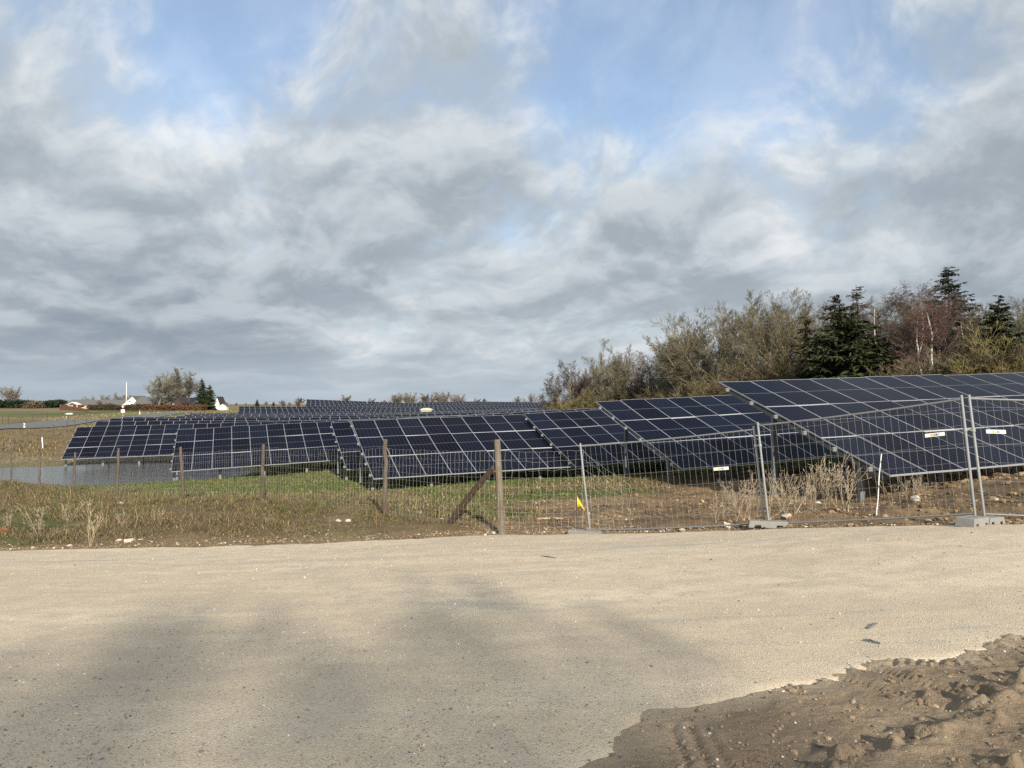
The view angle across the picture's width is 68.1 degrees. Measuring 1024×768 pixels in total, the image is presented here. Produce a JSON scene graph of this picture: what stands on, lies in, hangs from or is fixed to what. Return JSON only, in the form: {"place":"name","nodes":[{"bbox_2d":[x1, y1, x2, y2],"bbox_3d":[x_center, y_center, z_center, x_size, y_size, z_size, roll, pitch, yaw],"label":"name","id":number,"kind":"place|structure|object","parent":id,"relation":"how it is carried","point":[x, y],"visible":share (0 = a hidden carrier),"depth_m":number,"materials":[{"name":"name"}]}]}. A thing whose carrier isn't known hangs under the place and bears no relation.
{"place":"outdoors","nodes":[
{"label":"outdoors","id":0,"kind":"place"},
{"bbox_2d":[0,424,75,465],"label":"bank grass","id":1,"kind":"structure","parent":0,"point":[46,445],"depth_m":76.70,"materials":[{"name":"green plant"}]},
{"bbox_2d":[0,462,251,485],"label":"pond water","id":2,"kind":"structure","parent":0,"point":[150,475],"depth_m":53.48,"materials":[{"name":"grey liquid"}]},
{"bbox_2d":[0,523,1023,767],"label":"gravel road","id":3,"kind":"structure","parent":0,"point":[841,591],"depth_m":6.37,"materials":[{"name":"beige gravel"}]},
{"bbox_2d":[567,529,601,533],"bbox_3d":[1.553,3.197,16.173,0.718,0.143,0.240,-1,-2,25],"label":"ballast block","id":4,"kind":"object","parent":3,"relation":"on","point":[578,531],"depth_m":16.12,"materials":[{"name":"grey concrete"}]},
{"bbox_2d":[579,426,764,530],"bbox_3d":[3.207,2.069,15.626,3.895,2.458,0.181,-1,-2,29],"label":"site fence panel","id":5,"kind":"object","parent":4,"relation":"on","point":[727,468],"visible":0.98,"depth_m":15.49,"materials":[{"name":"metal"}]},
{"bbox_2d":[955,515,988,526],"bbox_3d":[7.238,2.163,11.899,0.458,0.153,0.300,1,-2,-30],"label":"ballast block","id":6,"kind":"object","parent":3,"relation":"on","point":[969,521],"depth_m":11.80,"materials":[{"name":"grey concrete"}]},
{"bbox_2d":[967,394,1023,516],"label":"site fence panel","id":7,"kind":"object","parent":6,"relation":"on","point":[976,452],"visible":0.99,"depth_m":12.42,"materials":[{"name":"metal"}]},
{"bbox_2d":[0,404,1023,550],"bbox_3d":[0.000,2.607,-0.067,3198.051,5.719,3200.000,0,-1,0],"label":"ground","id":8,"kind":"structure","parent":0,"point":[704,520],"depth_m":19.59,"materials":[{"name":"soil"}]},
{"bbox_2d":[0,386,21,399],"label":"bare tree","id":9,"kind":"object","parent":8,"relation":"on","point":[10,394],"visible":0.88,"depth_m":348.98,"materials":[{"name":"brown plant"}]},
{"bbox_2d":[22,400,44,408],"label":"hedge","id":10,"kind":"object","parent":8,"relation":"on","point":[33,404],"visible":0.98,"depth_m":329.90,"materials":[{"name":"brown plant"}]},
{"bbox_2d":[0,399,67,407],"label":"hedge","id":11,"kind":"object","parent":8,"relation":"on","point":[18,403],"visible":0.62,"depth_m":343.18,"materials":[{"name":"green plant"}]},
{"bbox_2d":[1,416,86,456],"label":"pasture fence","id":12,"kind":"object","parent":8,"relation":"on","point":[53,426],"visible":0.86,"depth_m":88.34,"materials":[{"name":"brown wood"}]},
{"bbox_2d":[64,400,111,408],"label":"house","id":13,"kind":"structure","parent":8,"relation":"on","point":[86,402],"depth_m":286.47,"materials":[{"name":"yellow brick"}]},
{"bbox_2d":[85,403,144,410],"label":"hedge","id":14,"kind":"object","parent":8,"relation":"on","point":[115,407],"visible":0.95,"depth_m":238.65,"materials":[{"name":"brown plant"}]},
{"bbox_2d":[0,410,237,428],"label":"asphalt lane","id":15,"kind":"structure","parent":8,"relation":"on","point":[49,423],"depth_m":119.12,"materials":[{"name":"grey asphalt"}]},
{"bbox_2d":[42,410,238,426],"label":"lane grass","id":16,"kind":"structure","parent":8,"relation":"on","point":[123,414],"depth_m":175.72,"materials":[{"name":"green plant"}]},
{"bbox_2d":[135,395,175,409],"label":"house","id":17,"kind":"structure","parent":8,"relation":"on","point":[145,400],"depth_m":250.75,"materials":[{"name":"white paint"}]},
{"bbox_2d":[141,375,182,404],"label":"bare tree","id":18,"kind":"object","parent":8,"relation":"on","point":[156,390],"visible":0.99,"depth_m":246.68,"materials":[{"name":"brown plant"}]},
{"bbox_2d":[61,421,273,465],"bbox_3d":[-28.714,5.206,64.866,16.389,3.759,6.504,1,-2,-20],"label":"solar table","id":19,"kind":"object","parent":8,"relation":"on","point":[127,440],"visible":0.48,"depth_m":63.61,"materials":[{"name":"blue glass"}]},
{"bbox_2d":[141,404,207,410],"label":"hedge","id":20,"kind":"object","parent":8,"relation":"on","point":[198,407],"visible":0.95,"depth_m":239.26,"materials":[{"name":"brown plant"}]},
{"bbox_2d":[156,366,199,396],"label":"bare tree","id":21,"kind":"object","parent":8,"relation":"on","point":[177,381],"visible":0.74,"depth_m":258.70,"materials":[{"name":"brown plant"}]},
{"bbox_2d":[95,420,269,451],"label":"solar table","id":22,"kind":"object","parent":8,"relation":"on","point":[110,423],"visible":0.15,"depth_m":75.36,"materials":[{"name":"blue glass"}]},
{"bbox_2d":[110,418,266,420],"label":"solar table","id":23,"kind":"object","parent":8,"relation":"on","point":[171,419],"visible":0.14,"depth_m":84.16,"materials":[{"name":"blue glass"}]},
{"bbox_2d":[123,417,263,419],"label":"solar table","id":24,"kind":"object","parent":8,"relation":"on","point":[193,417],"visible":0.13,"depth_m":93.62,"materials":[{"name":"blue glass"}]},
{"bbox_2d":[192,378,208,405],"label":"spruce tree","id":25,"kind":"object","parent":8,"relation":"on","point":[201,390],"visible":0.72,"depth_m":245.44,"materials":[{"name":"green plant"}]},
{"bbox_2d":[201,385,217,409],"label":"spruce tree","id":26,"kind":"object","parent":8,"relation":"on","point":[209,399],"visible":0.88,"depth_m":242.50,"materials":[{"name":"green plant"}]},
{"bbox_2d":[2,485,447,536],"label":"dead stalks","id":27,"kind":"object","parent":8,"relation":"on","point":[70,491],"visible":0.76,"depth_m":22.88,"materials":[{"name":"beige plant"}]},
{"bbox_2d":[176,415,302,417],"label":"solar table","id":28,"kind":"object","parent":8,"relation":"on","point":[265,416],"visible":0.03,"depth_m":103.37,"materials":[{"name":"glass"}]},
{"bbox_2d":[184,414,299,415],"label":"solar table","id":29,"kind":"object","parent":8,"relation":"on","point":[242,415],"visible":0.03,"depth_m":112.48,"materials":[{"name":"glass"}]},
{"bbox_2d":[190,413,295,414],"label":"solar table","id":30,"kind":"object","parent":8,"relation":"on","point":[233,413],"visible":0.04,"depth_m":121.46,"materials":[{"name":"glass"}]},
{"bbox_2d":[170,419,380,480],"bbox_3d":[-15.187,4.630,50.966,14.120,4.376,6.500,1,-2,-20],"label":"solar table","id":31,"kind":"object","parent":8,"relation":"on","point":[318,438],"visible":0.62,"depth_m":50.14,"materials":[{"name":"blue glass"}]},
{"bbox_2d":[239,406,311,408],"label":"solar table","id":32,"kind":"object","parent":8,"relation":"on","point":[265,407],"visible":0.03,"depth_m":174.75,"materials":[{"name":"glass"}]},
{"bbox_2d":[239,409,313,411],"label":"solar table","id":33,"kind":"object","parent":8,"relation":"on","point":[276,410],"visible":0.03,"depth_m":169.65,"materials":[{"name":"glass"}]},
{"bbox_2d":[0,439,630,534],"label":"wire fence","id":34,"kind":"object","parent":8,"relation":"on","point":[477,486],"visible":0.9,"depth_m":19.79,"materials":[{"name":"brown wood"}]},
{"bbox_2d":[0,478,651,545],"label":"verge grass","id":35,"kind":"structure","parent":8,"relation":"on","point":[58,511],"depth_m":21.34,"materials":[{"name":"green plant"}]},
{"bbox_2d":[266,415,391,419],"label":"solar table","id":36,"kind":"object","parent":8,"relation":"on","point":[333,416],"visible":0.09,"depth_m":99.27,"materials":[{"name":"blue glass"}]},
{"bbox_2d":[276,419,382,442],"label":"solar table","id":37,"kind":"object","parent":8,"relation":"on","point":[283,422],"visible":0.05,"depth_m":71.44,"materials":[{"name":"blue glass"}]},
{"bbox_2d":[269,417,406,420],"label":"solar table","id":38,"kind":"object","parent":8,"relation":"on","point":[327,418],"visible":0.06,"depth_m":89.65,"materials":[{"name":"blue glass"}]},
{"bbox_2d":[313,407,380,411],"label":"solar table","id":39,"kind":"object","parent":8,"relation":"on","point":[314,408],"visible":0.07,"depth_m":180.43,"materials":[{"name":"glass"}]},
{"bbox_2d":[315,409,385,412],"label":"solar table","id":40,"kind":"object","parent":8,"relation":"on","point":[334,410],"visible":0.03,"depth_m":174.83,"materials":[{"name":"glass"}]},
{"bbox_2d":[330,413,509,479],"bbox_3d":[-4.490,3.786,45.085,11.814,4.021,6.501,1,-2,-20],"label":"solar table","id":41,"kind":"object","parent":8,"relation":"on","point":[346,438],"visible":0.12,"depth_m":43.69,"materials":[{"name":"blue glass"}]},
{"bbox_2d":[393,412,505,417],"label":"solar table","id":42,"kind":"object","parent":8,"relation":"on","point":[436,414],"visible":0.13,"depth_m":104.16,"materials":[{"name":"blue glass"}]},
{"bbox_2d":[350,414,571,490],"bbox_3d":[-2.683,3.376,36.808,9.476,3.666,6.499,1,-2,-20],"label":"solar table","id":43,"kind":"object","parent":8,"relation":"on","point":[461,438],"visible":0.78,"depth_m":36.43,"materials":[{"name":"blue glass"}]},
{"bbox_2d":[47,454,929,523],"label":"field grass","id":44,"kind":"structure","parent":8,"relation":"on","point":[508,483],"depth_m":31.36,"materials":[{"name":"green plant"}]},
{"bbox_2d":[0,518,1023,549],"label":"edge crumbs","id":45,"kind":"object","parent":8,"relation":"on","point":[415,536],"visible":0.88,"depth_m":16.98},
{"bbox_2d":[533,373,567,408],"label":"bare tree","id":46,"kind":"object","parent":8,"relation":"on","point":[552,391],"visible":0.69,"depth_m":136.76,"materials":[{"name":"brown plant"}]},
{"bbox_2d":[511,408,598,457],"bbox_3d":[8.678,3.229,49.826,16.423,4.124,6.500,1,-2,-20],"label":"solar table","id":47,"kind":"object","parent":8,"relation":"on","point":[516,413],"visible":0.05,"depth_m":50.97,"materials":[{"name":"blue glass"}]},
{"bbox_2d":[552,381,593,409],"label":"bush","id":48,"kind":"object","parent":8,"relation":"on","point":[568,403],"visible":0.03,"depth_m":120.23,"materials":[{"name":"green plant"}]},
{"bbox_2d":[546,359,602,404],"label":"bare tree","id":49,"kind":"object","parent":8,"relation":"on","point":[566,379],"visible":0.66,"depth_m":127.84,"materials":[{"name":"brown plant"}]},
{"bbox_2d":[557,365,608,406],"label":"bare tree","id":50,"kind":"object","parent":8,"relation":"on","point":[588,381],"visible":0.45,"depth_m":127.17,"materials":[{"name":"brown plant"}]},
{"bbox_2d":[566,385,611,409],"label":"bush","id":51,"kind":"object","parent":8,"relation":"on","point":[582,403],"visible":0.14,"depth_m":115.14,"materials":[{"name":"green plant"}]},
{"bbox_2d":[524,409,666,477],"bbox_3d":[9.360,2.943,40.535,16.429,4.216,6.501,1,-2,-20],"label":"solar table","id":52,"kind":"object","parent":8,"relation":"on","point":[562,433],"visible":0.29,"depth_m":38.27,"materials":[{"name":"blue glass"}]},
{"bbox_2d":[582,378,628,408],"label":"bush","id":53,"kind":"object","parent":8,"relation":"on","point":[595,405],"visible":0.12,"depth_m":110.26,"materials":[{"name":"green plant"}]},
{"bbox_2d":[581,339,634,400],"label":"bare tree","id":54,"kind":"object","parent":8,"relation":"on","point":[595,373],"visible":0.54,"depth_m":118.47,"materials":[{"name":"brown plant"}]},
{"bbox_2d":[597,344,637,399],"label":"bare tree","id":55,"kind":"object","parent":8,"relation":"on","point":[618,371],"visible":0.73,"depth_m":112.96,"materials":[{"name":"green plant"}]},
{"bbox_2d":[615,360,654,398],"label":"bare tree","id":56,"kind":"object","parent":8,"relation":"on","point":[639,378],"visible":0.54,"depth_m":103.68,"materials":[{"name":"brown plant"}]},
{"bbox_2d":[621,376,661,399],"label":"bush","id":57,"kind":"object","parent":8,"relation":"on","point":[644,387],"visible":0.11,"depth_m":102.62,"materials":[{"name":"green plant"}]},
{"bbox_2d":[621,352,669,383],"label":"bare tree","id":58,"kind":"object","parent":8,"relation":"on","point":[638,358],"visible":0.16,"depth_m":123.48,"materials":[{"name":"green plant"}]},
{"bbox_2d":[635,377,679,398],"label":"bush","id":59,"kind":"object","parent":8,"relation":"on","point":[650,389],"visible":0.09,"depth_m":97.58,"materials":[{"name":"green plant"}]},
{"bbox_2d":[639,327,680,390],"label":"bare tree","id":60,"kind":"object","parent":8,"relation":"on","point":[660,362],"visible":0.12,"depth_m":105.35,"materials":[{"name":"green plant"}]},
{"bbox_2d":[642,306,718,397],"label":"bare tree","id":61,"kind":"object","parent":8,"relation":"on","point":[691,351],"visible":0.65,"depth_m":94.85,"materials":[{"name":"brown plant"}]},
{"bbox_2d":[645,319,716,397],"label":"bare tree","id":62,"kind":"object","parent":8,"relation":"on","point":[663,371],"visible":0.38,"depth_m":96.62,"materials":[{"name":"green plant"}]},
{"bbox_2d":[656,373,705,398],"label":"bush","id":63,"kind":"object","parent":8,"relation":"on","point":[679,389],"visible":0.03,"depth_m":91.50,"materials":[{"name":"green plant"}]},
{"bbox_2d":[650,300,785,385],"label":"bare tree","id":64,"kind":"object","parent":8,"relation":"on","point":[721,344],"visible":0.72,"depth_m":88.42,"materials":[{"name":"brown plant"}]},
{"bbox_2d":[596,395,844,483],"bbox_3d":[13.383,2.007,32.294,18.728,4.205,6.500,1,-2,-20],"label":"solar table","id":65,"kind":"object","parent":8,"relation":"on","point":[649,419],"visible":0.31,"depth_m":29.88,"materials":[{"name":"blue glass"}]},
{"bbox_2d":[679,355,766,396],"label":"bush","id":66,"kind":"object","parent":8,"relation":"on","point":[731,375],"visible":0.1,"depth_m":79.11,"materials":[{"name":"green plant"}]},
{"bbox_2d":[430,465,1023,535],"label":"earth clods","id":67,"kind":"object","parent":8,"relation":"on","point":[924,505],"visible":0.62,"depth_m":18.34,"materials":[{"name":"brown soil"}]},
{"bbox_2d":[706,349,802,394],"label":"bush","id":68,"kind":"object","parent":8,"relation":"on","point":[760,374],"visible":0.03,"depth_m":75.28,"materials":[{"name":"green plant"}]},
{"bbox_2d":[705,289,819,378],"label":"bare tree","id":69,"kind":"object","parent":8,"relation":"on","point":[760,297],"visible":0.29,"depth_m":86.73,"materials":[{"name":"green plant"}]},
{"bbox_2d":[704,297,822,376],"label":"bare tree","id":70,"kind":"object","parent":8,"relation":"on","point":[759,330],"visible":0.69,"depth_m":81.61,"materials":[{"name":"brown plant"}]},
{"bbox_2d":[748,519,788,528],"bbox_3d":[4.901,2.680,14.486,0.738,0.133,0.220,0,-2,12],"label":"ballast block","id":71,"kind":"object","parent":8,"relation":"on","point":[772,524],"depth_m":14.39,"materials":[{"name":"grey concrete"}]},
{"bbox_2d":[735,287,826,377],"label":"bare tree","id":72,"kind":"object","parent":8,"relation":"on","point":[800,319],"visible":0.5,"depth_m":83.23,"materials":[{"name":"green plant"}]},
{"bbox_2d":[765,340,815,379],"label":"bush","id":73,"kind":"object","parent":8,"relation":"on","point":[799,347],"visible":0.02,"depth_m":73.44,"materials":[{"name":"green plant"}]},
{"bbox_2d":[772,361,813,379],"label":"bush","id":74,"kind":"object","parent":8,"relation":"on","point":[792,372],"visible":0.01,"depth_m":72.45,"materials":[{"name":"green plant"}]},
{"bbox_2d":[785,313,818,371],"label":"spruce tree","id":75,"kind":"object","parent":8,"relation":"on","point":[806,322],"visible":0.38,"depth_m":74.10,"materials":[{"name":"green plant"}]},
{"bbox_2d":[788,301,830,369],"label":"bare tree","id":76,"kind":"object","parent":8,"relation":"on","point":[827,322],"visible":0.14,"depth_m":81.27,"materials":[{"name":"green plant"}]},
{"bbox_2d":[820,454,840,509],"bbox_3d":[6.742,2.100,16.105,0.463,1.273,0.843,-1,-2,21],"label":"dry weed","id":77,"kind":"object","parent":8,"relation":"on","point":[831,488],"visible":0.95,"depth_m":16.02,"materials":[{"name":"beige plant"}]},
{"bbox_2d":[803,294,878,375],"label":"spruce tree","id":78,"kind":"object","parent":8,"relation":"on","point":[837,300],"visible":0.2,"depth_m":70.13,"materials":[{"name":"green plant"}]},
{"bbox_2d":[793,307,890,378],"bbox_3d":[27.693,-0.603,63.788,12.092,11.813,11.964,1,-2,-42],"label":"spruce tree","id":79,"kind":"object","parent":8,"relation":"on","point":[839,361],"visible":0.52,"depth_m":63.32,"materials":[{"name":"green plant"}]},
{"bbox_2d":[829,452,873,510],"bbox_3d":[7.050,2.048,15.765,0.912,1.321,0.493,0,-1,8],"label":"dry weed","id":80,"kind":"object","parent":8,"relation":"on","point":[838,483],"visible":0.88,"depth_m":15.73,"materials":[{"name":"beige plant"}]},
{"bbox_2d":[844,286,879,363],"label":"spruce tree","id":81,"kind":"object","parent":8,"relation":"on","point":[857,295],"visible":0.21,"depth_m":72.09,"materials":[{"name":"green plant"}]},
{"bbox_2d":[756,395,976,523],"bbox_3d":[6.202,1.503,13.566,3.622,2.590,0.208,-1,-2,38],"label":"site fence panel","id":82,"kind":"object","parent":8,"relation":"on","point":[928,435],"visible":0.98,"depth_m":13.28,"materials":[{"name":"metal"}]},
{"bbox_2d":[719,372,1023,502],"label":"solar table","id":83,"kind":"object","parent":8,"relation":"on","point":[788,400],"visible":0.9,"depth_m":21.59,"materials":[{"name":"blue glass"}]},
{"bbox_2d":[847,330,904,374],"bbox_3d":[30.653,0.009,65.296,8.987,9.792,8.892,0,-1,5],"label":"spruce tree","id":84,"kind":"object","parent":8,"relation":"on","point":[881,342],"visible":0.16,"depth_m":64.24,"materials":[{"name":"green plant"}]},
{"bbox_2d":[845,356,930,377],"bbox_3d":[30.348,0.820,59.971,8.361,5.876,6.514,1,-2,-37],"label":"bush","id":85,"kind":"object","parent":8,"relation":"on","point":[893,373],"visible":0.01,"depth_m":58.41,"materials":[{"name":"green plant"}]},
{"bbox_2d":[847,280,933,370],"bbox_3d":[31.640,-2.180,63.920,5.484,12.910,5.770,1,-2,-22],"label":"birch tree","id":86,"kind":"object","parent":8,"relation":"on","point":[863,315],"visible":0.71,"depth_m":63.84,"materials":[{"name":"brown plant"}]},
{"bbox_2d":[861,293,935,370],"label":"bare tree","id":87,"kind":"object","parent":8,"relation":"on","point":[899,312],"visible":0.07,"depth_m":84.42,"materials":[{"name":"brown plant"}]},
{"bbox_2d":[866,294,946,368],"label":"bare tree","id":88,"kind":"object","parent":8,"relation":"on","point":[873,308],"visible":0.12,"depth_m":82.64,"materials":[{"name":"brown plant"}]},
{"bbox_2d":[872,286,951,364],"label":"birch tree","id":89,"kind":"object","parent":8,"relation":"on","point":[911,342],"visible":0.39,"depth_m":65.76,"materials":[{"name":"brown plant"}]},
{"bbox_2d":[888,279,969,362],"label":"birch tree","id":90,"kind":"object","parent":8,"relation":"on","point":[950,296],"visible":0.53,"depth_m":65.58,"materials":[{"name":"brown plant"}]},
{"bbox_2d":[892,351,970,375],"bbox_3d":[32.134,0.478,56.883,7.507,6.076,7.957,1,-2,-44],"label":"bush","id":91,"kind":"object","parent":8,"relation":"on","point":[932,368],"depth_m":55.80,"materials":[{"name":"green plant"}]},
{"bbox_2d":[877,286,986,374],"bbox_3d":[33.952,-1.942,63.414,6.117,12.025,9.409,1,-2,-20],"label":"birch tree","id":92,"kind":"object","parent":8,"relation":"on","point":[931,336],"visible":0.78,"depth_m":61.71,"materials":[{"name":"brown plant"}]},
{"bbox_2d":[906,267,986,366],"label":"spruce tree","id":93,"kind":"object","parent":8,"relation":"on","point":[946,274],"visible":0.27,"depth_m":71.90,"materials":[{"name":"green plant"}]},
{"bbox_2d":[889,331,1014,375],"bbox_3d":[32.323,-0.144,54.749,10.019,7.041,7.806,1,-2,-40],"label":"bush","id":94,"kind":"object","parent":8,"relation":"on","point":[959,351],"visible":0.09,"depth_m":52.81,"materials":[{"name":"green plant"}]},
{"bbox_2d":[924,291,987,351],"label":"birch tree","id":95,"kind":"object","parent":8,"relation":"on","point":[957,311],"visible":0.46,"depth_m":69.35,"materials":[{"name":"brown plant"}]},
{"bbox_2d":[929,319,1023,374],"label":"bush","id":96,"kind":"object","parent":8,"relation":"on","point":[1017,363],"visible":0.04,"depth_m":51.57,"materials":[{"name":"green plant"}]},
{"bbox_2d":[935,320,1017,374],"bbox_3d":[33.789,-0.773,53.571,9.332,8.097,9.683,-1,-2,26],"label":"bush","id":97,"kind":"object","parent":8,"relation":"on","point":[964,363],"visible":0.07,"depth_m":53.33,"materials":[{"name":"green plant"}]},
{"bbox_2d":[948,339,1023,374],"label":"bush","id":98,"kind":"object","parent":8,"relation":"on","point":[1015,356],"visible":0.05,"depth_m":50.87,"materials":[{"name":"green plant"}]},
{"bbox_2d":[954,336,1023,374],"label":"bush","id":99,"kind":"object","parent":8,"relation":"on","point":[995,347],"visible":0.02,"depth_m":52.85,"materials":[{"name":"green plant"}]},
{"bbox_2d":[965,295,1023,365],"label":"spruce tree","id":100,"kind":"object","parent":8,"relation":"on","point":[994,318],"visible":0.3,"depth_m":59.73,"materials":[{"name":"green plant"}]},
{"bbox_2d":[969,296,1023,352],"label":"bare tree","id":101,"kind":"object","parent":8,"relation":"on","point":[1021,323],"visible":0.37,"depth_m":67.44,"materials":[{"name":"brown plant"}]},
{"bbox_2d":[999,297,1023,347],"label":"bare tree","id":102,"kind":"object","parent":8,"relation":"on","point":[1014,302],"visible":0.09,"depth_m":71.88,"materials":[{"name":"brown plant"}]},
{"bbox_2d":[0,0,1023,403],"label":"sky","id":103,"kind":"structure","parent":0,"point":[271,201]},
{"bbox_2d":[579,633,1023,767],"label":"mud track","id":104,"kind":"structure","parent":0,"point":[932,743],"depth_m":4.05,"materials":[{"name":"brown soil"}]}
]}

